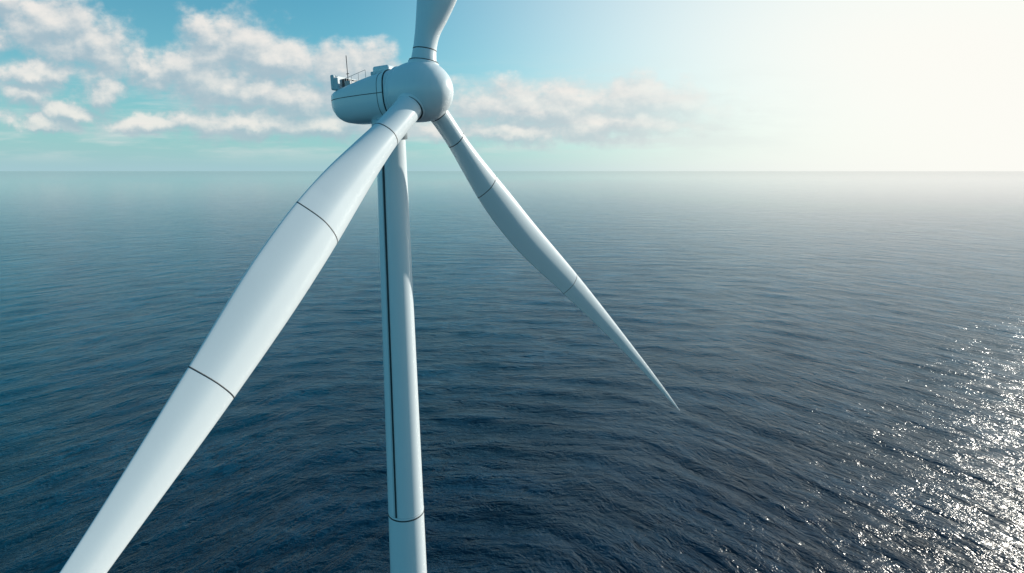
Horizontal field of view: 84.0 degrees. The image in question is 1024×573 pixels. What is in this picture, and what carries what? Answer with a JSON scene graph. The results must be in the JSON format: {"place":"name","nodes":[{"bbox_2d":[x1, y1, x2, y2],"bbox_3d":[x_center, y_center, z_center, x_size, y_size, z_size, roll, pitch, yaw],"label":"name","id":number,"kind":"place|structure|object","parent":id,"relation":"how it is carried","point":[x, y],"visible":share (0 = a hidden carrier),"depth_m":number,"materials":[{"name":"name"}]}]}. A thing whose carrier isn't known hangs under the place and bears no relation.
{"place":"outdoors","nodes":[
{"label":"outdoors","id":0,"kind":"place"},
{"bbox_2d":[0,171,1023,572],"bbox_3d":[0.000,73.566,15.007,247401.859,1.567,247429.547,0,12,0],"label":"sea","id":1,"kind":"structure","parent":0,"point":[834,361],"depth_m":211.66,"materials":[{"name":"liquid"}]},
{"bbox_2d":[60,0,679,572],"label":"offshore wind turbine","id":2,"kind":"object","parent":1,"relation":"in","point":[392,104],"visible":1,"depth_m":39.86,"materials":[{"name":"metal"}]},
{"bbox_2d":[0,0,1023,170],"label":"sky","id":3,"kind":"structure","parent":0,"point":[86,85],"materials":[{"name":"blue"}]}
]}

